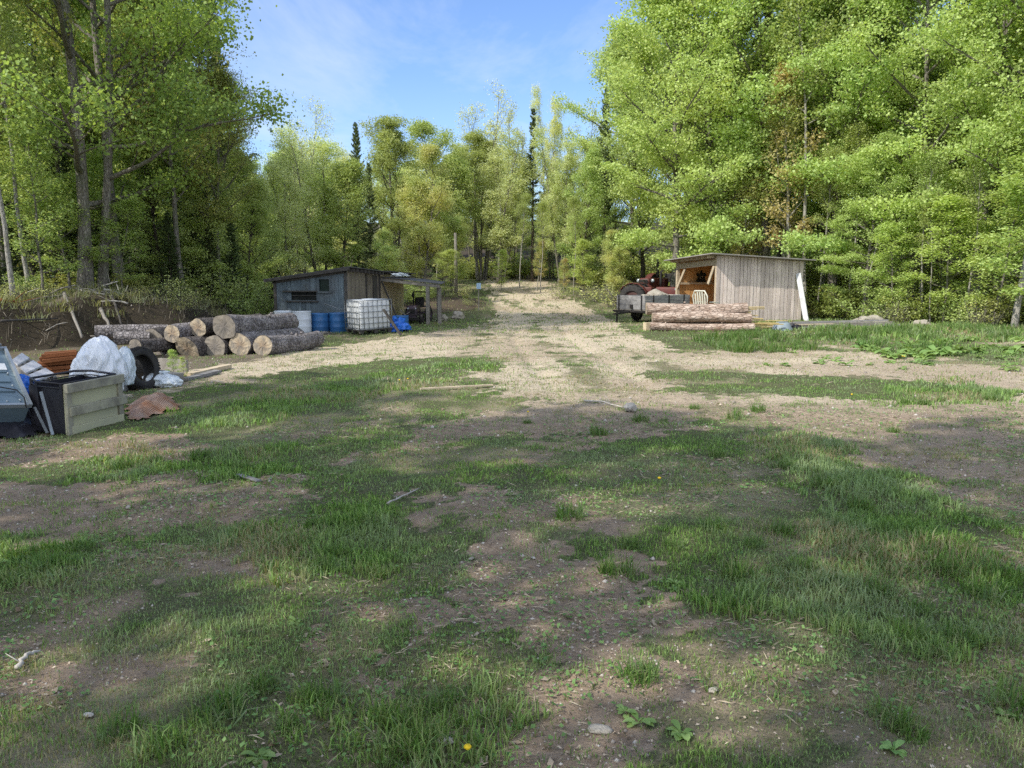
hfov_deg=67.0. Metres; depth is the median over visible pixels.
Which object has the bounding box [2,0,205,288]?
leafy tree
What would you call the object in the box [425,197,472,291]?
leafy tree
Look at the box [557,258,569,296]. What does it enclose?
leafy tree
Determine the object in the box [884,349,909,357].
broad leaved weed
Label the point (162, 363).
timber
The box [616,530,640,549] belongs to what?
grass tussock
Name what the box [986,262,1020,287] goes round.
brush bush
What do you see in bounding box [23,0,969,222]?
sky
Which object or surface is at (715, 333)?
grass tussock
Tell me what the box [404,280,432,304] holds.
bush
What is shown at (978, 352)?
broad leaved weed
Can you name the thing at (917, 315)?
bush
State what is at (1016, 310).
slender tree
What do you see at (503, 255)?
young tree
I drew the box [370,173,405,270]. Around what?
leafy tree
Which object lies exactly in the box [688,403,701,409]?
grass tussock
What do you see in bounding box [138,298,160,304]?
grass tussock
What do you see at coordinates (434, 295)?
bush
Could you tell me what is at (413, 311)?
garden tractor
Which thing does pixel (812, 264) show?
bush
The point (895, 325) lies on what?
grass tussock
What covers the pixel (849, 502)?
grass tussock
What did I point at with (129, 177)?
leafy tree
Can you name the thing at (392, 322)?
timber prop
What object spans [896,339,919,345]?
broad leaved weed
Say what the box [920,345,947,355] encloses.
broad leaved weed
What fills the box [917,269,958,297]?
bush
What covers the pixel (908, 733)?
grass tussock
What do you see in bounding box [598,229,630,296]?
leafy tree
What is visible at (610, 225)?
forest tree
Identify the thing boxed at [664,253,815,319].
plank shed
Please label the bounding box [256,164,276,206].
slender tree
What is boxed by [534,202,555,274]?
spruce tree
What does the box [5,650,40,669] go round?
peeled twig
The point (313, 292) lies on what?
weathered shed
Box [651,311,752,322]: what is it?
cut log
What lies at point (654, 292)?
rock
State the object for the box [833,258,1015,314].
bush
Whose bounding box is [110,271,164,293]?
bush
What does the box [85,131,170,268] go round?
leafy tree
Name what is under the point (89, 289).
dead branch
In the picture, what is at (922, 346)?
grass tussock
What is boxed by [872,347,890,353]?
broad leaved weed
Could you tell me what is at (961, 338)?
broad leaved weed
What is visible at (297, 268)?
brush bush
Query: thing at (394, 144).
leafy tree
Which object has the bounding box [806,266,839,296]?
bush
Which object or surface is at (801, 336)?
grass tussock
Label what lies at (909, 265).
brush bush
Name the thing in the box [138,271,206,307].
brush bush
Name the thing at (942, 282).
bush
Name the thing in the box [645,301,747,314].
cut log
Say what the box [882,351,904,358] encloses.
broad leaved weed
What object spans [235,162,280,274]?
leafy tree
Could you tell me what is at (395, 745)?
grass tussock
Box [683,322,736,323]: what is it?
cut log
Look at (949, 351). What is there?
broad leaved weed
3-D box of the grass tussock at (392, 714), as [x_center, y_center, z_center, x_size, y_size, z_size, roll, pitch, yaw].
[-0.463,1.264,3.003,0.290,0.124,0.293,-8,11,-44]
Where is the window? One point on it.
(325, 285)
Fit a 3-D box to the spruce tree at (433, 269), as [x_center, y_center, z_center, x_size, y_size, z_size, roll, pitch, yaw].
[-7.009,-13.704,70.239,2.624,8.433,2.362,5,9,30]
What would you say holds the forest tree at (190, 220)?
on the ground at (28, 339)
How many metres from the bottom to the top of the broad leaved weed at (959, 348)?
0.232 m
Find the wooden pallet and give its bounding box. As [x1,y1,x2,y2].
[12,353,56,380]
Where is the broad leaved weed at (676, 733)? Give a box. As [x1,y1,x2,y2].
[667,719,693,741]
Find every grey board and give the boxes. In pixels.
[789,319,888,322]
[793,320,848,321]
[796,321,892,323]
[801,323,889,325]
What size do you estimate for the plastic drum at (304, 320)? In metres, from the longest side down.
0.687 x 0.594 x 0.594 m
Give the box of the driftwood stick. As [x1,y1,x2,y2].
[581,395,622,407]
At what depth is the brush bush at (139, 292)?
22.26 m
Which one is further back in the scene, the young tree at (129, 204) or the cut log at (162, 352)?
the young tree at (129, 204)
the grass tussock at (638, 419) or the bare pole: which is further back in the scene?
the bare pole
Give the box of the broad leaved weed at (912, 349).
[903,346,923,352]
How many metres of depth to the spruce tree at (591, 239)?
68.34 m
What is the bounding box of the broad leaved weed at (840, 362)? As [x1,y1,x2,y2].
[835,360,857,365]
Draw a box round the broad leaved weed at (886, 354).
[879,349,907,357]
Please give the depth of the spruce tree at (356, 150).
47.75 m
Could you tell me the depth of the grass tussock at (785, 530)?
5.17 m
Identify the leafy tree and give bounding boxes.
[0,0,73,131]
[0,0,124,285]
[0,22,74,287]
[1,0,165,247]
[1,40,48,281]
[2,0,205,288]
[14,13,122,240]
[70,0,207,276]
[81,0,256,289]
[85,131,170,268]
[153,54,269,303]
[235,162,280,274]
[254,154,312,276]
[264,139,324,255]
[266,170,286,251]
[267,123,355,271]
[303,147,348,268]
[332,151,374,266]
[352,114,437,284]
[367,229,411,276]
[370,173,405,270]
[385,161,425,266]
[390,139,458,295]
[397,148,446,277]
[402,117,487,279]
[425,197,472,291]
[449,128,510,280]
[449,140,506,277]
[451,138,501,278]
[473,124,543,282]
[493,145,541,261]
[494,178,538,277]
[519,205,540,259]
[529,81,565,277]
[529,125,583,282]
[529,188,569,258]
[531,240,549,290]
[548,172,568,259]
[549,152,590,279]
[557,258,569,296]
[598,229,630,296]
[619,31,722,253]
[724,146,768,255]
[734,13,818,235]
[737,7,831,256]
[749,60,830,257]
[766,0,968,312]
[776,2,913,293]
[863,38,942,271]
[911,7,1011,272]
[932,68,1020,286]
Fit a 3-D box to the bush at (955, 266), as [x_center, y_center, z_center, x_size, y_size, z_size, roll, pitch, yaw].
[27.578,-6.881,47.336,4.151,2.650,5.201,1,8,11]
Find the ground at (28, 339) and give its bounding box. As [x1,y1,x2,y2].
[0,217,1023,767]
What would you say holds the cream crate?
on the ground at (28, 339)
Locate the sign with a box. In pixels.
[476,283,480,311]
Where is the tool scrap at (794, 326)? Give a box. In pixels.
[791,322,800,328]
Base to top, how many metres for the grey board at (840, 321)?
0.141 m
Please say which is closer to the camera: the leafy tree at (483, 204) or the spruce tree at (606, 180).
the spruce tree at (606, 180)
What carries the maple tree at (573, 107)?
on the ground at (28, 339)
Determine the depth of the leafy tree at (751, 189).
35.37 m
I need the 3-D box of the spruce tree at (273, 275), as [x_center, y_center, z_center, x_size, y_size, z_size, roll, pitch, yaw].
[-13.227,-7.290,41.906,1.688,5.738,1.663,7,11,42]
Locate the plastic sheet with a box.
[392,272,409,276]
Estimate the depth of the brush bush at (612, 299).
37.97 m
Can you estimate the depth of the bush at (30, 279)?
21.20 m
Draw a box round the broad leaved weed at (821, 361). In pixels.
[812,358,826,363]
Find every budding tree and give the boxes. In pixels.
[272,94,333,273]
[450,78,517,279]
[479,102,538,278]
[559,104,603,277]
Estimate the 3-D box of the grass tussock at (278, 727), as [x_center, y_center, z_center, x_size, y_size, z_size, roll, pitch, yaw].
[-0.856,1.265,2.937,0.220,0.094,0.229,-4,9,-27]
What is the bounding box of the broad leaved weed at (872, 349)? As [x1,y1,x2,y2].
[867,346,884,350]
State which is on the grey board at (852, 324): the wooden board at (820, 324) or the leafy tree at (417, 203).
the wooden board at (820, 324)
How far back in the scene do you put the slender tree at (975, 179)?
27.02 m
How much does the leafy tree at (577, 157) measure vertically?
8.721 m
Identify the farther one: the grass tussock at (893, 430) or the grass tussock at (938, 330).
the grass tussock at (938, 330)
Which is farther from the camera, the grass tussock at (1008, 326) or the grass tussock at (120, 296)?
the grass tussock at (1008, 326)
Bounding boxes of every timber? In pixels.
[158,358,188,374]
[161,370,183,382]
[184,364,231,376]
[184,370,220,380]
[208,380,223,383]
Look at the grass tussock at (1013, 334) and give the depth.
20.24 m
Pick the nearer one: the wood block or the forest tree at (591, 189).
the wood block
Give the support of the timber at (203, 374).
on the ground at (28, 339)
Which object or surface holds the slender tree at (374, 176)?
on the ground at (28, 339)
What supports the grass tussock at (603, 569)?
on the ground at (28, 339)
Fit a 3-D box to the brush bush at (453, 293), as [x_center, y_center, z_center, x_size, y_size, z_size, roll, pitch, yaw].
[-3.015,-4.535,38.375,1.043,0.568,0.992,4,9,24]
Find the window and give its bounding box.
[316,277,331,292]
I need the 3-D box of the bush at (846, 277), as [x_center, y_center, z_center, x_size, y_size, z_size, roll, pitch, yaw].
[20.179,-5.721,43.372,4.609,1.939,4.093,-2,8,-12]
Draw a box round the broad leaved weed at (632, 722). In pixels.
[623,711,656,727]
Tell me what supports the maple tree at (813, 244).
on the ground at (28, 339)
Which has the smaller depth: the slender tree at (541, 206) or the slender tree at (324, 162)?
the slender tree at (541, 206)
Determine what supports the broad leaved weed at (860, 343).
on the ground at (28, 339)
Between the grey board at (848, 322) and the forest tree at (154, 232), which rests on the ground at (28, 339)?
the forest tree at (154, 232)
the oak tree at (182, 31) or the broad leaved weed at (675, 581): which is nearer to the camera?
the broad leaved weed at (675, 581)
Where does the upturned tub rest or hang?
on the ground at (28, 339)
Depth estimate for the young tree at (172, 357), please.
12.62 m
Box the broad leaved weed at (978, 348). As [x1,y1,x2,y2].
[966,347,985,351]
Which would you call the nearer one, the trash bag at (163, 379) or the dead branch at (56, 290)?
the trash bag at (163, 379)
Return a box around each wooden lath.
[725,322,778,323]
[752,320,787,320]
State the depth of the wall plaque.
33.55 m
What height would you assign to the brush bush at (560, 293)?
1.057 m
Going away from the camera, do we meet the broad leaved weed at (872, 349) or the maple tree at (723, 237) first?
the broad leaved weed at (872, 349)
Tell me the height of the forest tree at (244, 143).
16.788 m
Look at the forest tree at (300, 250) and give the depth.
58.57 m
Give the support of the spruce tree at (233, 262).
on the ground at (28, 339)
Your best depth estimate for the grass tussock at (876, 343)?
18.94 m
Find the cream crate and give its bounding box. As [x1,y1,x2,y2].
[28,370,127,435]
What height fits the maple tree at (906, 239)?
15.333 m
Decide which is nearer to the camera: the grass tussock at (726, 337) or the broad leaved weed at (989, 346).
the broad leaved weed at (989, 346)
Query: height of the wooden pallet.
0.360 m
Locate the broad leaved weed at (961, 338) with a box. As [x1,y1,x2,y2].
[955,334,974,339]
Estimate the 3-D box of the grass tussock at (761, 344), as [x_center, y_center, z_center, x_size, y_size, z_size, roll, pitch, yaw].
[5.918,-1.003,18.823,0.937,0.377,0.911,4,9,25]
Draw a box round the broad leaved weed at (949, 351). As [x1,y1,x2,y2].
[939,346,965,355]
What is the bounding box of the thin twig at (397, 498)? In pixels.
[386,488,418,503]
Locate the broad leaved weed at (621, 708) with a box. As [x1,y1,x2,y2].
[615,704,636,718]
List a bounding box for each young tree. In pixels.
[0,113,91,294]
[7,173,109,289]
[87,197,157,288]
[163,349,180,372]
[177,357,188,376]
[431,249,461,295]
[492,249,511,286]
[568,238,597,298]
[856,220,923,318]
[895,193,996,322]
[957,170,1023,324]
[968,128,1023,300]
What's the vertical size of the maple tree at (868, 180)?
7.075 m
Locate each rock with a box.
[442,314,447,320]
[451,311,464,318]
[623,402,637,411]
[646,289,665,295]
[853,315,883,321]
[913,319,930,324]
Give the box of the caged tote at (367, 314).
[344,298,392,333]
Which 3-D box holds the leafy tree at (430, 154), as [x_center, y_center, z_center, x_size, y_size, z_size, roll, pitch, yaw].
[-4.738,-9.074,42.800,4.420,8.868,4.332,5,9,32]
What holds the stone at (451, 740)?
on the ground at (28, 339)
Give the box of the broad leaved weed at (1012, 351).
[1003,349,1022,354]
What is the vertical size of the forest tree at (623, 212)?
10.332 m
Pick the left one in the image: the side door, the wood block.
the side door
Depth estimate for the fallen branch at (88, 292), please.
21.11 m
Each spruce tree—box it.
[0,201,30,288]
[29,163,98,275]
[33,75,97,282]
[38,137,100,279]
[38,209,76,290]
[92,178,128,285]
[109,210,137,286]
[126,156,173,287]
[145,162,201,285]
[149,211,196,294]
[163,0,285,302]
[181,184,205,289]
[193,223,229,301]
[217,204,252,311]
[260,196,285,297]
[339,122,372,267]
[355,162,384,269]
[424,247,438,276]
[524,108,540,281]
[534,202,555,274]
[584,177,599,265]
[586,87,621,280]
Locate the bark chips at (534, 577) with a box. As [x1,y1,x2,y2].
[0,359,1023,767]
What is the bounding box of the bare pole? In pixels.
[454,233,457,295]
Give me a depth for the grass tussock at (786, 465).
6.89 m
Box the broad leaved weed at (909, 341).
[897,338,923,343]
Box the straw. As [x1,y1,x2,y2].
[0,349,1023,767]
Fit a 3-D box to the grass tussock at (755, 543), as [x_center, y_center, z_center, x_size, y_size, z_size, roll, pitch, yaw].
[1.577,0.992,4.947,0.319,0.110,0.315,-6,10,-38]
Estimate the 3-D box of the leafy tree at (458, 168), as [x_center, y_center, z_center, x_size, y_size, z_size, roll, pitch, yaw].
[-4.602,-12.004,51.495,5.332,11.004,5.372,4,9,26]
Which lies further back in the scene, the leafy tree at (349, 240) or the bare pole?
the leafy tree at (349, 240)
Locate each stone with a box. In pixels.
[83,712,93,716]
[436,737,453,744]
[587,723,612,734]
[708,687,717,692]
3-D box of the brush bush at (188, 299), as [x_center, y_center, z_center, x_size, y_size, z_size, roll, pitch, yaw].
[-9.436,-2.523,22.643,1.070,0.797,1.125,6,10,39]
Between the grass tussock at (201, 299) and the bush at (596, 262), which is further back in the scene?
the bush at (596, 262)
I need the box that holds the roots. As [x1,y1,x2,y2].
[0,281,237,348]
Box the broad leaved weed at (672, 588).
[668,586,679,592]
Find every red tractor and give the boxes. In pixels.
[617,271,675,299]
[637,259,671,288]
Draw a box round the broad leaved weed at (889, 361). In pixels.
[884,358,896,363]
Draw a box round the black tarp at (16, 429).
[0,417,37,437]
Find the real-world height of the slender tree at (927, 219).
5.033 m
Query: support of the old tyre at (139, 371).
on the ground at (28, 339)
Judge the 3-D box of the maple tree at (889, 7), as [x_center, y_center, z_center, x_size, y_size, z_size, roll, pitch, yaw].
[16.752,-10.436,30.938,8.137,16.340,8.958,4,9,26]
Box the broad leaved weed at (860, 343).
[850,340,874,347]
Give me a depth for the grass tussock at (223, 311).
24.76 m
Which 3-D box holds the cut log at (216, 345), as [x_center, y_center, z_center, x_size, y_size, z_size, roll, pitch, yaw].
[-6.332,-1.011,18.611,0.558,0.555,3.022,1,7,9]
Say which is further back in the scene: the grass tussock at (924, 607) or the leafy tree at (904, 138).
the leafy tree at (904, 138)
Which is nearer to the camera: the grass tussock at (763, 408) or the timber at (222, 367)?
the grass tussock at (763, 408)
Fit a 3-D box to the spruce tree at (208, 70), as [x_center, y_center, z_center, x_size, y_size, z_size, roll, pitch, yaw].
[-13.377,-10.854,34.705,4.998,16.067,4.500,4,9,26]
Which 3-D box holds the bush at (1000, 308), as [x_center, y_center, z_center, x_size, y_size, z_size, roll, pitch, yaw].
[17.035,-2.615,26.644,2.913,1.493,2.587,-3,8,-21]
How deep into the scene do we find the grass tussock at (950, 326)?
22.65 m
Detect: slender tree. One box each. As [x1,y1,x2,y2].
[0,0,28,297]
[0,0,52,292]
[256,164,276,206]
[314,146,333,266]
[369,156,396,262]
[370,145,385,257]
[384,170,404,270]
[511,192,535,287]
[532,200,553,292]
[563,195,585,294]
[759,12,813,255]
[763,0,848,315]
[805,144,850,316]
[817,5,868,291]
[834,119,880,317]
[860,129,911,315]
[865,7,924,297]
[886,1,957,297]
[903,110,957,296]
[906,147,952,319]
[911,194,948,322]
[936,3,996,288]
[953,133,1010,315]
[969,1,1023,214]
[988,60,1022,298]
[1009,14,1023,326]
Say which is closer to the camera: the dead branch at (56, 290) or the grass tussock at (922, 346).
the grass tussock at (922, 346)
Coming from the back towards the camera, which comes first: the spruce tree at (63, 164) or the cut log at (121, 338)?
the spruce tree at (63, 164)
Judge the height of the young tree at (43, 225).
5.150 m
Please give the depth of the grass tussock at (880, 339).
19.68 m
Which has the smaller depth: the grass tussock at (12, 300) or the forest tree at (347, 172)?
the grass tussock at (12, 300)
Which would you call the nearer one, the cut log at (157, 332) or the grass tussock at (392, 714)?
the grass tussock at (392, 714)
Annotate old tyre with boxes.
[127,346,160,390]
[135,346,151,379]
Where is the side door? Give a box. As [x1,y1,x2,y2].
[365,274,380,297]
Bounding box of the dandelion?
[463,744,471,763]
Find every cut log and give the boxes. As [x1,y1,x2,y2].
[94,324,167,337]
[113,330,150,344]
[129,338,175,351]
[145,327,165,338]
[153,349,177,354]
[164,322,205,342]
[175,335,224,355]
[189,314,261,335]
[205,335,249,354]
[212,312,298,338]
[229,327,304,354]
[253,331,323,354]
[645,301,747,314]
[649,322,754,331]
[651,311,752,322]
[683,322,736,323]
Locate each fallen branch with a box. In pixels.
[0,290,42,302]
[0,316,57,321]
[62,291,82,338]
[77,286,105,294]
[98,307,109,324]
[110,294,121,324]
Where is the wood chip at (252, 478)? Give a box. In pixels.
[238,473,261,481]
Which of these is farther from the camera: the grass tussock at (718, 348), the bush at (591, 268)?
the bush at (591, 268)
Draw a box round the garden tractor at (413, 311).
[400,291,432,323]
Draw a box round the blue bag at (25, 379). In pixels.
[19,374,39,409]
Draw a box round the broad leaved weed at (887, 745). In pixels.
[879,739,906,757]
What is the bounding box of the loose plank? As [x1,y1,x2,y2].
[420,384,492,389]
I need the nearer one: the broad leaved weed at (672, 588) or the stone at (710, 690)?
the stone at (710, 690)
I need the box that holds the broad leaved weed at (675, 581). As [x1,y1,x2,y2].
[665,578,683,586]
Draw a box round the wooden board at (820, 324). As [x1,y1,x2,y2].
[772,323,856,325]
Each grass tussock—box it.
[0,293,23,304]
[0,534,61,561]
[0,571,24,587]
[1,296,36,308]
[7,545,85,574]
[14,307,52,321]
[19,293,47,302]
[26,289,60,299]
[40,295,68,306]
[43,300,77,311]
[49,537,97,553]
[58,282,92,292]
[62,286,98,296]
[68,696,166,747]
[82,283,125,295]
[82,296,113,306]
[97,308,124,316]
[105,284,137,292]
[105,289,133,298]
[105,452,138,470]
[112,708,211,766]
[115,286,143,297]
[115,293,150,302]
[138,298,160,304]
[149,453,164,462]
[167,670,276,738]
[172,304,184,309]
[180,443,219,461]
[190,294,209,302]
[191,297,209,307]
[211,305,229,314]
[231,456,253,471]
[238,660,290,700]
[255,559,285,572]
[264,701,304,735]
[272,535,310,551]
[289,664,361,718]
[301,513,334,530]
[306,552,347,573]
[322,540,355,557]
[345,507,392,530]
[351,706,450,767]
[366,692,431,736]
[389,710,441,745]
[409,680,473,715]
[522,418,533,423]
[547,498,605,520]
[584,422,613,436]
[590,549,654,578]
[602,650,676,688]
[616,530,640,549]
[631,412,648,422]
[658,416,668,422]
[662,533,690,549]
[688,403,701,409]
[690,332,713,342]
[691,510,734,534]
[700,327,723,339]
[701,447,730,458]
[702,546,777,580]
[706,337,726,346]
[710,337,724,342]
[716,341,739,349]
[719,338,755,352]
[719,408,747,419]
[723,328,750,340]
[726,341,755,352]
[730,330,752,341]
[732,334,753,343]
[735,532,772,549]
[743,325,762,333]
[743,337,774,349]
[745,401,770,412]
[746,328,772,338]
[759,338,790,352]
[760,515,806,537]
[762,326,794,339]
[762,331,784,341]
[767,453,802,469]
[768,345,784,352]
[772,549,824,572]
[785,336,800,342]
[785,336,823,351]
[795,328,819,338]
[807,469,845,488]
[810,567,859,588]
[819,324,835,331]
[821,327,842,337]
[826,330,851,339]
[830,322,854,331]
[837,489,879,511]
[837,529,867,544]
[843,328,872,340]
[849,572,910,599]
[850,333,867,340]
[852,322,877,332]
[852,686,924,734]
[857,336,888,347]
[862,324,886,333]
[869,336,889,343]
[874,520,907,533]
[879,326,901,335]
[881,608,949,645]
[882,320,911,330]
[882,339,911,351]
[882,708,935,746]
[885,424,900,432]
[891,595,957,620]
[895,395,917,404]
[901,326,924,337]
[902,538,937,554]
[905,342,925,351]
[914,396,935,404]
[917,616,1003,648]
[918,337,956,349]
[921,551,972,579]
[922,331,941,339]
[928,325,961,335]
[935,340,958,349]
[937,322,961,330]
[956,569,1018,606]
[958,321,985,330]
[960,665,1023,721]
[963,322,995,334]
[968,550,1023,583]
[981,392,999,400]
[985,329,1012,339]
[993,326,1023,338]
[997,321,1019,330]
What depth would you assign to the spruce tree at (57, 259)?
24.23 m
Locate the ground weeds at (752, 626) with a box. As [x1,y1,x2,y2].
[0,406,1023,767]
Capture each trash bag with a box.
[69,335,128,389]
[119,346,135,384]
[142,370,182,387]
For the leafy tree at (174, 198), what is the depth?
24.85 m
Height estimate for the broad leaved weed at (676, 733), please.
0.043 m
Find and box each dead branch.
[47,279,78,295]
[60,282,111,293]
[94,276,117,289]
[100,296,127,304]
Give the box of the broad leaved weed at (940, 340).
[927,339,952,343]
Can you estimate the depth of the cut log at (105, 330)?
18.00 m
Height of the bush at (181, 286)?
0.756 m
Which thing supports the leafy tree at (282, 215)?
on the ground at (28, 339)
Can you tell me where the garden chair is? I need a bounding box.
[692,290,719,303]
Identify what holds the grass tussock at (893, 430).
on the ground at (28, 339)
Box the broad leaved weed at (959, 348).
[951,346,970,352]
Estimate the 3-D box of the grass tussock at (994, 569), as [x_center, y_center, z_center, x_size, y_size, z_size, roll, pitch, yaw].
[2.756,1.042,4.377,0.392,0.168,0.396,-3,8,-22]
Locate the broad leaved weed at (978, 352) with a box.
[968,346,988,353]
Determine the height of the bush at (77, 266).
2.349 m
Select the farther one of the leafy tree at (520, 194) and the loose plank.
the leafy tree at (520, 194)
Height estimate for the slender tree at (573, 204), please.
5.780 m
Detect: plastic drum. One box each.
[274,310,291,313]
[292,311,311,332]
[311,313,328,331]
[329,312,347,332]
[393,315,408,323]
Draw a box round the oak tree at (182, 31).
[0,0,306,289]
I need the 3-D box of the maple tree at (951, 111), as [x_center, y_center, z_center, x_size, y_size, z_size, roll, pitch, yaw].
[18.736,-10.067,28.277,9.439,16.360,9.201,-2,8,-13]
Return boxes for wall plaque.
[696,271,705,281]
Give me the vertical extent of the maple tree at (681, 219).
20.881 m
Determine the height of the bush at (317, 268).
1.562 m
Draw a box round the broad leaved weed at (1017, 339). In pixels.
[1009,335,1023,341]
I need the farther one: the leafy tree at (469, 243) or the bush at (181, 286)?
the leafy tree at (469, 243)
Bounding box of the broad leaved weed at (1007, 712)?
[995,707,1019,721]
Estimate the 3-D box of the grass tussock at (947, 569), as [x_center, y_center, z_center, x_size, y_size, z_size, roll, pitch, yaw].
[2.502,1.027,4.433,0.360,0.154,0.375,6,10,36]
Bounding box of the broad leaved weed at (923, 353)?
[908,350,936,357]
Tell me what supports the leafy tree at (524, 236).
on the ground at (28, 339)
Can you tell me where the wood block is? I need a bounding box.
[643,322,649,330]
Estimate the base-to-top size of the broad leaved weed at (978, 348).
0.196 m
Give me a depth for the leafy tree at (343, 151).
73.90 m
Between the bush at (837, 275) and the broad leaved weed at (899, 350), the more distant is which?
the bush at (837, 275)
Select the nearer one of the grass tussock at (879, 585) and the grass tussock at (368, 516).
the grass tussock at (879, 585)
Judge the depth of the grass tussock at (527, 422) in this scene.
9.22 m
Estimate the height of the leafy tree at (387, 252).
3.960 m
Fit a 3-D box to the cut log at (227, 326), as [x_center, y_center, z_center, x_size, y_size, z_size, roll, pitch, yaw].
[-6.112,-1.439,18.692,0.578,0.574,3.354,1,6,9]
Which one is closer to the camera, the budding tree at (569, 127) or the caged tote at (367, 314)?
the caged tote at (367, 314)
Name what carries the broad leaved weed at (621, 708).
on the ground at (28, 339)
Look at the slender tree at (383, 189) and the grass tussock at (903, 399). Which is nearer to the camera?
the grass tussock at (903, 399)
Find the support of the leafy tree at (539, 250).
on the ground at (28, 339)
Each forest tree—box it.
[0,3,47,213]
[0,10,52,260]
[72,9,196,272]
[94,99,198,290]
[171,59,229,264]
[176,149,236,296]
[187,89,265,222]
[214,176,279,307]
[222,146,294,312]
[229,202,259,303]
[265,148,315,268]
[273,162,320,271]
[307,172,365,266]
[309,157,379,271]
[552,145,611,290]
[588,188,618,251]
[589,21,680,277]
[595,147,635,260]
[650,48,727,269]
[791,124,852,263]
[838,90,899,276]
[910,2,1023,302]
[924,235,965,262]
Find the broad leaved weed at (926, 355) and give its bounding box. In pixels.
[912,353,935,358]
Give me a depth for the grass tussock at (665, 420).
9.34 m
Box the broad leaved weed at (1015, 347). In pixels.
[1003,345,1023,351]
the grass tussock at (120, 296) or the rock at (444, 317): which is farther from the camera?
the rock at (444, 317)
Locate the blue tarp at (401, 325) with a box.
[390,316,411,331]
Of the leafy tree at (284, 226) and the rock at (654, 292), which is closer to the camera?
the rock at (654, 292)
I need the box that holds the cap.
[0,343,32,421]
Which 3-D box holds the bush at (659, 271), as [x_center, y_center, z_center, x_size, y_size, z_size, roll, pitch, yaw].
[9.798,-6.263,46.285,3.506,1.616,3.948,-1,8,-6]
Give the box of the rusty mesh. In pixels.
[124,392,179,419]
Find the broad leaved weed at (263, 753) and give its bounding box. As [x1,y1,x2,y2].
[241,747,275,763]
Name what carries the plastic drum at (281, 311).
on the ground at (28, 339)
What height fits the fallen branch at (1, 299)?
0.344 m
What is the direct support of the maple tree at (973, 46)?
on the ground at (28, 339)
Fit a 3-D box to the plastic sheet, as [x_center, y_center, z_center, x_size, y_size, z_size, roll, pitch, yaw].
[-4.181,-4.092,28.892,0.787,0.166,0.381,0,8,0]
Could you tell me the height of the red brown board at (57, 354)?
0.099 m
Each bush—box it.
[0,246,77,286]
[0,271,50,292]
[0,274,34,300]
[15,275,59,298]
[33,269,96,292]
[35,256,126,286]
[83,277,107,289]
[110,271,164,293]
[121,245,174,288]
[127,283,157,297]
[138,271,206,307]
[161,277,196,297]
[167,284,211,310]
[173,264,260,309]
[214,270,279,314]
[279,262,321,275]
[306,262,332,272]
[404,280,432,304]
[422,286,442,296]
[432,257,483,278]
[445,288,457,297]
[452,284,475,296]
[461,254,496,278]
[462,298,476,304]
[490,255,545,278]
[511,246,566,277]
[543,284,576,298]
[544,260,567,277]
[564,265,610,286]
[570,262,601,278]
[570,281,615,302]
[571,273,633,308]
[576,256,601,271]
[597,249,655,280]
[634,252,672,277]
[635,245,669,275]
[644,266,669,284]
[800,258,841,289]
[804,281,861,319]
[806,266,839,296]
[807,249,874,285]
[807,281,861,305]
[821,278,883,309]
[828,280,920,319]
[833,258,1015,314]
[836,268,904,287]
[853,256,949,285]
[866,295,921,322]
[874,288,954,322]
[908,266,968,302]
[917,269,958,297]
[923,261,993,294]
[924,264,1018,296]
[929,255,987,281]
[929,280,1013,322]
[947,286,1023,324]
[951,271,1014,313]
[962,286,1023,324]
[985,273,1018,292]
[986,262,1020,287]
[999,277,1023,319]
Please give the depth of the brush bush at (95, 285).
21.77 m
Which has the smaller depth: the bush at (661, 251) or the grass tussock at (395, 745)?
the grass tussock at (395, 745)
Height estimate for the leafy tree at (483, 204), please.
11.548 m
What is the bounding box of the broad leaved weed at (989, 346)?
[978,341,1000,347]
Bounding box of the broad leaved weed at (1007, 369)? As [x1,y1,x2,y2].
[997,364,1020,370]
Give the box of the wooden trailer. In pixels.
[612,294,689,321]
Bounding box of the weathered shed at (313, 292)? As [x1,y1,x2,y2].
[263,266,444,323]
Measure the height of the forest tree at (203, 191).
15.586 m
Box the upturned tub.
[771,321,792,330]
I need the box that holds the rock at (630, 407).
[623,402,637,411]
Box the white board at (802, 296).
[796,273,808,320]
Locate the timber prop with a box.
[383,309,401,335]
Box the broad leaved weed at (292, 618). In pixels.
[289,616,301,625]
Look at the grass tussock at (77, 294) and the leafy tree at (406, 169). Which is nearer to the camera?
the grass tussock at (77, 294)
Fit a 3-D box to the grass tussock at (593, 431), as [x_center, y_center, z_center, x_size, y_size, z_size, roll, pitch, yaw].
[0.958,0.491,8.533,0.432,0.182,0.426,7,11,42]
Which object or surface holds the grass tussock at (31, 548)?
on the ground at (28, 339)
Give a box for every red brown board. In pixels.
[38,360,72,365]
[39,355,72,360]
[41,351,77,357]
[42,355,76,362]
[42,365,70,369]
[44,350,75,353]
[50,369,69,372]
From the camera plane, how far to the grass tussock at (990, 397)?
10.84 m
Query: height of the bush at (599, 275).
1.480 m
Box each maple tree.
[552,22,681,277]
[586,0,783,286]
[600,0,818,254]
[640,0,877,255]
[662,20,802,255]
[718,0,960,314]
[723,191,796,256]
[813,145,939,315]
[825,0,1023,317]
[852,181,934,250]
[854,0,1023,317]
[892,0,1023,274]
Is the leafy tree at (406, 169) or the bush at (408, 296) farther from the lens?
the leafy tree at (406, 169)
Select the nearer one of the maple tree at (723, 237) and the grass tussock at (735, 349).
the grass tussock at (735, 349)

